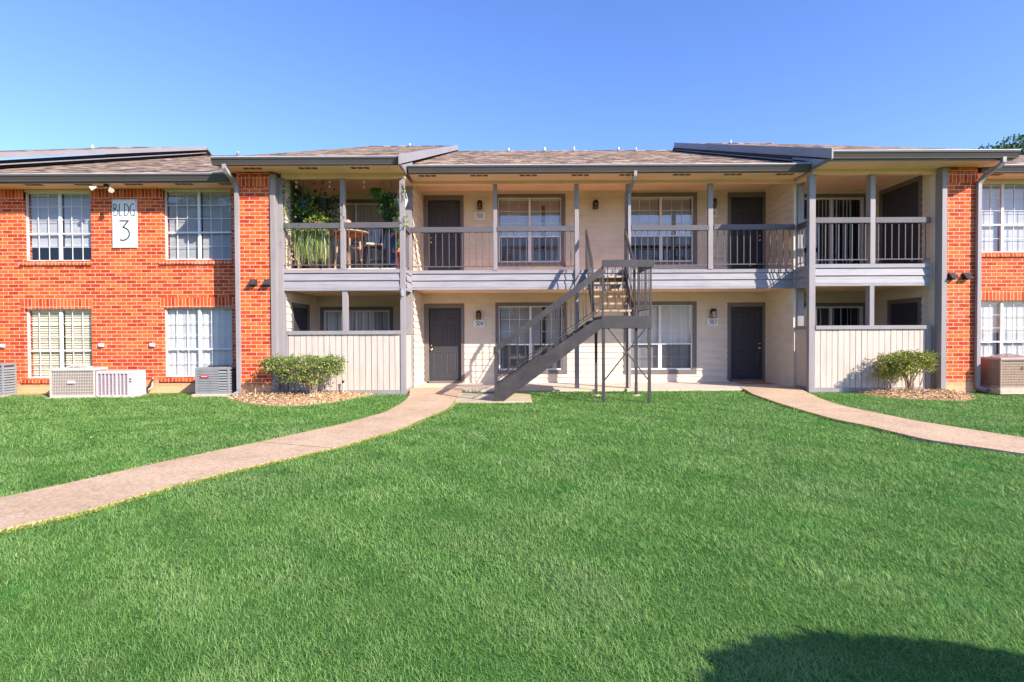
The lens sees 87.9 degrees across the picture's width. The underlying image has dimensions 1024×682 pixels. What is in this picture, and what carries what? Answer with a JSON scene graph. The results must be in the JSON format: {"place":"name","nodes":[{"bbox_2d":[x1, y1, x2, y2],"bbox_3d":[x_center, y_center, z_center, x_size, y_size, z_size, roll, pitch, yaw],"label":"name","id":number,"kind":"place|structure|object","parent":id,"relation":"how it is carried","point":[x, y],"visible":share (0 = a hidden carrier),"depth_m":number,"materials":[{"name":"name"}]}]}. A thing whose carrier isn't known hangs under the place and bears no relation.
{"place":"outdoors","nodes":[
{"label":"outdoors","id":0,"kind":"place"},
{"bbox_2d":[0,388,462,532],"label":"path","id":1,"kind":"structure","parent":0,"point":[39,505],"depth_m":6.00,"materials":[{"name":"beige concrete"}]},
{"bbox_2d":[455,393,531,403],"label":"pavement","id":2,"kind":"structure","parent":0,"point":[515,398],"depth_m":11.80,"materials":[{"name":"concrete"}]},
{"bbox_2d":[0,390,1023,681],"bbox_3d":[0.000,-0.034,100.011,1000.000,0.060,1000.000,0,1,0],"label":"ground","id":3,"kind":"structure","parent":0,"point":[498,673],"depth_m":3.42,"materials":[{"name":"green plant"}]},
{"bbox_2d":[14,393,191,396],"bbox_3d":[-10.194,1.308,12.940,7.600,0.012,0.961,0,1,0],"label":"soil strip","id":4,"kind":"object","parent":3,"relation":"on","point":[35,394],"visible":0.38,"depth_m":13.01,"materials":[{"name":"brown soil"}]},
{"bbox_2d":[0,363,18,396],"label":"air conditioner","id":5,"kind":"object","parent":4,"relation":"on","point":[8,378],"visible":0.9,"depth_m":12.78,"materials":[{"name":"white metal"}]},
{"bbox_2d":[49,364,107,398],"bbox_3d":[-10.302,0.994,12.646,1.097,0.879,0.560,0,1,-4],"label":"air conditioner","id":6,"kind":"object","parent":4,"relation":"on","point":[70,381],"visible":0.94,"depth_m":12.44,"materials":[{"name":"metal"}]},
{"bbox_2d":[191,365,236,396],"bbox_3d":[-7.069,0.997,12.811,0.920,0.800,0.710,0,1,0],"label":"air conditioner","id":7,"kind":"object","parent":4,"relation":"on","point":[216,380],"visible":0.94,"depth_m":12.52,"materials":[{"name":"grey metal"}]},
{"bbox_2d":[96,370,145,397],"bbox_3d":[-9.304,1.057,12.652,0.989,0.703,0.450,0,1,0],"label":"air conditioner","id":8,"kind":"object","parent":3,"relation":"on","point":[120,383],"visible":0.95,"depth_m":12.48,"materials":[{"name":"white metal"}]},
{"bbox_2d":[227,392,379,406],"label":"mulch","id":9,"kind":"object","parent":3,"relation":"on","point":[284,402],"visible":0.58,"depth_m":11.75,"materials":[{"name":"brown wood"}]},
{"bbox_2d":[227,390,375,405],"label":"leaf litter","id":10,"kind":"object","parent":9,"relation":"on","point":[299,393],"visible":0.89,"depth_m":11.93,"materials":[{"name":"brown plant"}]},
{"bbox_2d":[257,351,348,394],"bbox_3d":[-4.744,0.763,12.122,2.026,1.052,1.211,0,1,0],"label":"shrub","id":11,"kind":"object","parent":9,"relation":"on","point":[327,365],"visible":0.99,"depth_m":11.94,"materials":[{"name":"green plant"}]},
{"bbox_2d":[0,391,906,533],"bbox_3d":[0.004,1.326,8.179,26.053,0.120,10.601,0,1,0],"label":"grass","id":12,"kind":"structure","parent":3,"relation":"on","point":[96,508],"depth_m":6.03,"materials":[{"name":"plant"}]},
{"bbox_2d":[0,140,1023,395],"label":"apartment building","id":13,"kind":"structure","parent":3,"relation":"on","point":[814,268],"depth_m":13.39,"materials":[{"name":"brick"}]},
{"bbox_2d":[19,192,91,264],"bbox_3d":[-11.338,-2.796,13.281,1.775,1.828,0.235,0,1,0],"label":"window","id":14,"kind":"structure","parent":13,"relation":"in","point":[69,197],"depth_m":13.37,"materials":[{"name":"white plastic"}]},
{"bbox_2d":[21,309,91,382],"bbox_3d":[-11.347,0.127,13.325,1.776,1.840,0.235,0,1,0],"label":"window","id":15,"kind":"structure","parent":13,"relation":"in","point":[51,333],"depth_m":13.41,"materials":[{"name":"white plastic"}]},
{"bbox_2d":[89,184,113,192],"bbox_3d":[-9.757,-3.646,12.703,0.596,0.248,0.305,0,1,0],"label":"floodlight","id":16,"kind":"object","parent":13,"relation":"attached to","point":[110,189],"visible":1,"depth_m":12.63,"materials":[{"name":"white metal"}]},
{"bbox_2d":[112,199,137,247],"bbox_3d":[-9.615,-2.914,13.188,0.617,1.200,0.032,0,1,0],"label":"building sign","id":17,"kind":"object","parent":13,"relation":"attached to","point":[124,225],"visible":1,"depth_m":13.18,"materials":[{"name":"metal"}]},
{"bbox_2d":[146,378,153,392],"bbox_3d":[-8.968,1.096,13.023,0.223,0.370,0.408,0,1,35],"label":"pipe bundle","id":18,"kind":"object","parent":13,"relation":"attached to","point":[148,388],"visible":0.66,"depth_m":13.07,"materials":[{"name":"white plastic"}]},
{"bbox_2d":[159,191,232,263],"bbox_3d":[-7.858,-2.831,13.280,1.797,1.844,0.235,0,1,0],"label":"window","id":19,"kind":"structure","parent":13,"relation":"in","point":[185,245],"depth_m":13.37,"materials":[{"name":"white glass"}]},
{"bbox_2d":[160,307,232,381],"bbox_3d":[-7.866,0.087,13.319,1.818,1.845,0.223,0,1,0],"label":"window","id":20,"kind":"structure","parent":13,"relation":"in","point":[195,337],"depth_m":13.42,"materials":[{"name":"white glass"}]},
{"bbox_2d":[247,279,256,285],"bbox_3d":[-6.090,-1.372,12.455,0.170,0.160,0.130,0,1,0],"label":"vent hood","id":21,"kind":"object","parent":13,"relation":"attached to","point":[252,282],"visible":1,"depth_m":12.46,"materials":[{"name":"plastic"}]},
{"bbox_2d":[262,279,270,285],"bbox_3d":[-5.746,-1.372,12.455,0.170,0.160,0.130,0,1,0],"label":"vent hood","id":22,"kind":"object","parent":13,"relation":"attached to","point":[266,282],"visible":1,"depth_m":12.46,"materials":[{"name":"plastic"}]},
{"bbox_2d":[278,181,285,202],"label":"vine","id":23,"kind":"object","parent":13,"relation":"attached to","point":[284,186],"visible":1,"depth_m":12.56,"materials":[{"name":"green plant"}]},
{"bbox_2d":[282,201,291,222],"bbox_3d":[-5.359,-3.083,12.658,0.200,0.542,0.172,0,1,0],"label":"vine","id":24,"kind":"object","parent":13,"relation":"attached to","point":[285,212],"visible":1,"depth_m":12.67,"materials":[{"name":"green plant"}]},
{"bbox_2d":[286,229,294,263],"bbox_3d":[-5.380,-2.278,12.867,0.199,0.921,0.213,0,1,39],"label":"vine","id":25,"kind":"object","parent":13,"relation":"attached to","point":[290,245],"visible":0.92,"depth_m":12.87,"materials":[{"name":"green plant"}]},
{"bbox_2d":[290,180,308,267],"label":"wall","id":26,"kind":"structure","parent":13,"relation":"in","point":[298,190],"depth_m":13.54,"materials":[{"name":"paint"}]},
{"bbox_2d":[291,302,309,330],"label":"closet door","id":27,"kind":"structure","parent":13,"relation":"in","point":[300,315],"depth_m":13.76,"materials":[{"name":"paint"}]},
{"bbox_2d":[287,180,316,219],"bbox_3d":[-5.257,-3.568,13.121,0.797,1.198,0.820,0,1,0],"label":"hanging basket","id":28,"kind":"object","parent":13,"relation":"hanging from","point":[303,204],"visible":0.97,"depth_m":13.09,"materials":[{"name":"green plant"}]},
{"bbox_2d":[280,222,336,267],"bbox_3d":[-4.875,-2.330,13.032,1.853,1.155,1.682,-1,1,-41],"label":"drooping plant","id":29,"kind":"object","parent":13,"relation":"on","point":[311,239],"visible":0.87,"depth_m":12.95,"materials":[{"name":"green plant"}]},
{"bbox_2d":[303,212,339,222],"bbox_3d":[-4.610,-2.933,12.946,0.942,0.397,0.356,0,1,0],"label":"rail plant","id":30,"kind":"object","parent":13,"relation":"on","point":[319,221],"visible":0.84,"depth_m":12.86,"materials":[{"name":"green plant"}]},
{"bbox_2d":[296,180,355,233],"bbox_3d":[-4.704,-3.338,13.382,1.188,1.670,1.322,1,1,43],"label":"potted plant","id":31,"kind":"object","parent":13,"relation":"hanging from","point":[321,203],"visible":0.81,"depth_m":13.33,"materials":[{"name":"green plant"}]},
{"bbox_2d":[330,229,369,267],"bbox_3d":[-4.154,-2.260,13.517,1.060,0.993,1.060,0,1,0],"label":"bar table","id":32,"kind":"object","parent":13,"relation":"on","point":[358,234],"visible":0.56,"depth_m":13.36,"materials":[{"name":"brown wood"}]},
{"bbox_2d":[319,199,390,267],"bbox_3d":[-4.389,-2.919,15.032,2.049,2.118,0.210,0,1,0],"label":"sliding door","id":33,"kind":"structure","parent":13,"relation":"in","point":[361,210],"depth_m":15.08,"materials":[{"name":"black glass"}]},
{"bbox_2d":[347,239,363,267],"bbox_3d":[-4.115,-2.320,13.932,0.447,1.102,0.480,0,1,-10],"label":"bar chair","id":34,"kind":"object","parent":13,"relation":"on","point":[353,248],"visible":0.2,"depth_m":14.07,"materials":[{"name":"brown wood"}]},
{"bbox_2d":[320,307,392,334],"bbox_3d":[-4.376,0.076,15.080,2.049,2.088,0.215,0,1,0],"label":"sliding door","id":35,"kind":"structure","parent":13,"relation":"in","point":[328,315],"depth_m":15.10,"materials":[{"name":"white glass"}]},
{"bbox_2d":[363,228,384,267],"bbox_3d":[-3.501,-2.311,13.523,0.480,1.092,0.447,-1,1,-25],"label":"bar chair","id":36,"kind":"object","parent":13,"relation":"on","point":[372,245],"visible":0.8,"depth_m":13.43,"materials":[{"name":"black metal"}]},
{"bbox_2d":[366,181,389,200],"bbox_3d":[-3.295,-3.804,13.134,0.648,0.744,0.569,0,1,0],"label":"hanging basket","id":37,"kind":"object","parent":13,"relation":"hanging from","point":[376,193],"visible":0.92,"depth_m":13.05,"materials":[{"name":"green plant"}]},
{"bbox_2d":[376,179,399,232],"bbox_3d":[-3.033,-3.398,13.236,0.676,1.561,0.811,0,1,0],"label":"dark hanging fern","id":38,"kind":"object","parent":13,"relation":"hanging from","point":[390,205],"visible":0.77,"depth_m":13.17,"materials":[{"name":"green plant"}]},
{"bbox_2d":[390,231,395,267],"bbox_3d":[-2.973,-2.257,13.267,0.118,0.982,0.100,0,1,0],"label":"storage bin","id":39,"kind":"object","parent":13,"relation":"on","point":[392,249],"visible":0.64,"depth_m":13.22,"materials":[{"name":"blue plastic"}]},
{"bbox_2d":[393,233,399,267],"bbox_3d":[-2.805,-2.208,13.118,0.230,0.891,0.240,0,1,0],"label":"plant shelf","id":40,"kind":"object","parent":13,"relation":"on","point":[397,234],"visible":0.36,"depth_m":13.20,"materials":[{"name":"wood"}]},
{"bbox_2d":[393,231,399,250],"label":"potted plant","id":41,"kind":"object","parent":40,"relation":"on","point":[396,241],"visible":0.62,"depth_m":13.08,"materials":[{"name":"green plant"}]},
{"bbox_2d":[396,191,407,206],"bbox_3d":[-2.687,-3.608,12.923,0.266,0.937,0.325,-1,1,-37],"label":"macrame pot","id":42,"kind":"object","parent":13,"relation":"hanging from","point":[397,199],"visible":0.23,"depth_m":12.90,"materials":[{"name":"white"}]},
{"bbox_2d":[400,288,403,296],"bbox_3d":[-2.611,-1.151,12.614,0.097,0.209,0.128,0,1,0],"label":"security light","id":43,"kind":"object","parent":13,"relation":"attached to","point":[402,292],"visible":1,"depth_m":12.57,"materials":[{"name":"white plastic"}]},
{"bbox_2d":[423,195,463,269],"bbox_3d":[-1.921,-2.986,14.991,1.127,2.212,0.130,0,1,0],"label":"door","id":44,"kind":"structure","parent":13,"relation":"in","point":[438,210],"depth_m":15.00,"materials":[{"name":"paint"}]},
{"bbox_2d":[424,304,464,382],"bbox_3d":[-1.907,0.066,15.043,1.127,2.228,0.140,0,1,0],"label":"door","id":45,"kind":"structure","parent":13,"relation":"in","point":[444,360],"depth_m":15.05,"materials":[{"name":"paint"}]},
{"bbox_2d":[476,310,480,318],"bbox_3d":[-0.935,-0.733,14.887,0.150,0.245,0.175,0,1,0],"label":"wall lantern","id":46,"kind":"object","parent":13,"relation":"attached to","point":[478,312],"depth_m":14.83,"materials":[{"name":"black metal"}]},
{"bbox_2d":[474,212,484,219],"bbox_3d":[-0.905,-3.511,14.914,0.307,0.203,0.030,0,1,0],"label":"number plaque","id":47,"kind":"object","parent":13,"relation":"attached to","point":[479,215],"visible":1,"depth_m":14.90,"materials":[{"name":"white plastic"}]},
{"bbox_2d":[474,320,484,326],"bbox_3d":[-0.928,-0.487,14.960,0.308,0.204,0.030,0,1,0],"label":"number plaque","id":48,"kind":"object","parent":13,"relation":"attached to","point":[479,323],"visible":1,"depth_m":14.95,"materials":[{"name":"white plastic"}]},
{"bbox_2d":[477,200,481,209],"bbox_3d":[-0.900,-3.801,14.840,0.150,0.245,0.175,0,1,0],"label":"wall lantern","id":49,"kind":"object","parent":13,"relation":"attached to","point":[479,203],"depth_m":14.78,"materials":[{"name":"black metal"}]},
{"bbox_2d":[495,302,566,373],"bbox_3d":[0.545,-0.081,15.045,2.019,2.018,0.152,0,1,0],"label":"window","id":50,"kind":"structure","parent":13,"relation":"in","point":[509,316],"depth_m":15.09,"materials":[{"name":"white glass"}]},
{"bbox_2d":[497,194,565,265],"bbox_3d":[0.501,-3.117,14.998,2.000,2.024,0.152,0,1,0],"label":"window","id":51,"kind":"structure","parent":13,"relation":"in","point":[551,208],"depth_m":15.05,"materials":[{"name":"white glass"}]},
{"bbox_2d":[593,200,597,208],"bbox_3d":[2.332,-3.813,14.840,0.150,0.245,0.175,0,1,0],"label":"wall lantern","id":52,"kind":"object","parent":13,"relation":"attached to","point":[595,202],"depth_m":14.79,"materials":[{"name":"black metal"}]},
{"bbox_2d":[624,301,696,373],"bbox_3d":[4.181,-0.091,15.039,2.048,2.051,0.140,0,1,0],"label":"window","id":53,"kind":"structure","parent":13,"relation":"in","point":[674,323],"depth_m":15.09,"materials":[{"name":"white glass"}]},
{"bbox_2d":[631,192,696,264],"bbox_3d":[4.189,-3.161,14.998,2.024,2.016,0.152,0,1,0],"label":"window","id":54,"kind":"structure","parent":13,"relation":"in","point":[643,205],"depth_m":14.99,"materials":[{"name":"white glass"}]},
{"bbox_2d":[706,209,716,216],"bbox_3d":[5.596,-3.588,14.914,0.307,0.203,0.030,0,1,0],"label":"number plaque","id":55,"kind":"object","parent":13,"relation":"attached to","point":[714,212],"visible":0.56,"depth_m":14.90,"materials":[{"name":"white plastic"}]},
{"bbox_2d":[707,318,717,325],"bbox_3d":[5.649,-0.535,14.960,0.308,0.204,0.030,0,1,0],"label":"number plaque","id":56,"kind":"object","parent":13,"relation":"attached to","point":[712,321],"visible":1,"depth_m":14.95,"materials":[{"name":"white plastic"}]},
{"bbox_2d":[710,309,716,317],"bbox_3d":[5.645,-0.781,14.887,0.150,0.245,0.175,0,1,0],"label":"wall lantern","id":57,"kind":"object","parent":13,"relation":"attached to","point":[712,311],"depth_m":14.82,"materials":[{"name":"black metal"}]},
{"bbox_2d":[727,303,764,380],"bbox_3d":[6.658,0.030,15.043,1.157,2.216,0.140,0,1,0],"label":"door","id":58,"kind":"structure","parent":13,"relation":"in","point":[746,321],"depth_m":15.05,"materials":[{"name":"paint"}]},
{"bbox_2d":[727,192,765,268],"bbox_3d":[6.644,-3.048,14.991,1.157,2.257,0.130,0,1,0],"label":"door","id":59,"kind":"structure","parent":13,"relation":"in","point":[743,207],"depth_m":15.00,"materials":[{"name":"paint"}]},
{"bbox_2d":[804,303,864,325],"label":"sliding door","id":60,"kind":"structure","parent":13,"relation":"in","point":[861,306],"depth_m":14.98,"materials":[{"name":"black glass"}]},
{"bbox_2d":[804,194,865,263],"bbox_3d":[8.963,-3.027,15.034,2.056,2.214,0.216,0,1,0],"label":"sliding door","id":61,"kind":"structure","parent":13,"relation":"in","point":[862,197],"depth_m":14.97,"materials":[{"name":"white glass"}]},
{"bbox_2d":[879,175,922,263],"bbox_3d":[10.129,-2.982,13.852,0.074,2.250,1.530,0,1,0],"label":"closet door","id":62,"kind":"structure","parent":13,"relation":"in","point":[903,199],"depth_m":13.80,"materials":[{"name":"paint"}]},
{"bbox_2d":[887,297,921,324],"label":"closet door","id":63,"kind":"structure","parent":13,"relation":"in","point":[899,311],"depth_m":13.71,"materials":[{"name":"paint"}]},
{"bbox_2d":[948,273,959,278],"bbox_3d":[10.355,-1.530,12.454,0.170,0.160,0.130,0,1,0],"label":"vent hood","id":64,"kind":"object","parent":13,"relation":"attached to","point":[953,276],"visible":1,"depth_m":12.46,"materials":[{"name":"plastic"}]},
{"bbox_2d":[962,273,973,278],"bbox_3d":[10.689,-1.530,12.454,0.170,0.160,0.130,0,1,0],"label":"vent hood","id":65,"kind":"object","parent":13,"relation":"attached to","point":[967,276],"visible":1,"depth_m":12.46,"materials":[{"name":"plastic"}]},
{"bbox_2d":[981,301,1023,356],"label":"window","id":66,"kind":"structure","parent":13,"relation":"in","point":[1011,313],"depth_m":13.42,"materials":[{"name":"white glass"}]},
{"bbox_2d":[982,183,1023,256],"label":"window","id":67,"kind":"structure","parent":13,"relation":"in","point":[1017,212],"depth_m":13.37,"materials":[{"name":"white glass"}]},
{"bbox_2d":[493,229,653,403],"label":"metal staircase","id":68,"kind":"structure","parent":3,"relation":"on","point":[511,384],"depth_m":11.31,"materials":[{"name":"metal"}]},
{"bbox_2d":[853,388,975,401],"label":"mulch","id":69,"kind":"object","parent":3,"relation":"on","point":[907,394],"visible":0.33,"depth_m":11.90,"materials":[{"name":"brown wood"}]},
{"bbox_2d":[872,349,940,390],"bbox_3d":[9.135,0.692,12.316,1.495,1.070,1.030,0,1,0],"label":"shrub","id":70,"kind":"object","parent":69,"relation":"on","point":[906,360],"visible":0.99,"depth_m":12.19,"materials":[{"name":"green plant"}]},
{"bbox_2d":[973,133,1023,201],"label":"tree","id":71,"kind":"object","parent":3,"relation":"on","point":[1014,145],"visible":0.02,"depth_m":32.96,"materials":[{"name":"green plant"}]},
{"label":"soil strip","id":72,"kind":"structure","parent":3,"relation":"on","visible":0},
{"bbox_2d":[976,354,1023,393],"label":"air conditioner","id":73,"kind":"object","parent":72,"relation":"on","point":[1002,373],"visible":0.93,"depth_m":12.20,"materials":[{"name":"metal"}]},
{"bbox_2d":[0,0,1023,159],"label":"sky","id":74,"kind":"structure","parent":0,"point":[227,77],"materials":[{"name":"blue"}]},
{"bbox_2d":[384,382,885,394],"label":"pavement","id":75,"kind":"structure","parent":0,"point":[620,386],"depth_m":13.83,"materials":[{"name":"concrete"}]},
{"bbox_2d":[735,382,773,383],"bbox_3d":[6.623,1.150,14.490,0.860,0.017,0.500,0,1,0],"label":"doormat","id":76,"kind":"object","parent":75,"relation":"on","point":[754,383],"visible":1,"depth_m":14.46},
{"bbox_2d":[740,386,1023,456],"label":"path","id":77,"kind":"structure","parent":0,"point":[798,398],"depth_m":8.44,"materials":[{"name":"beige concrete"}]}
]}

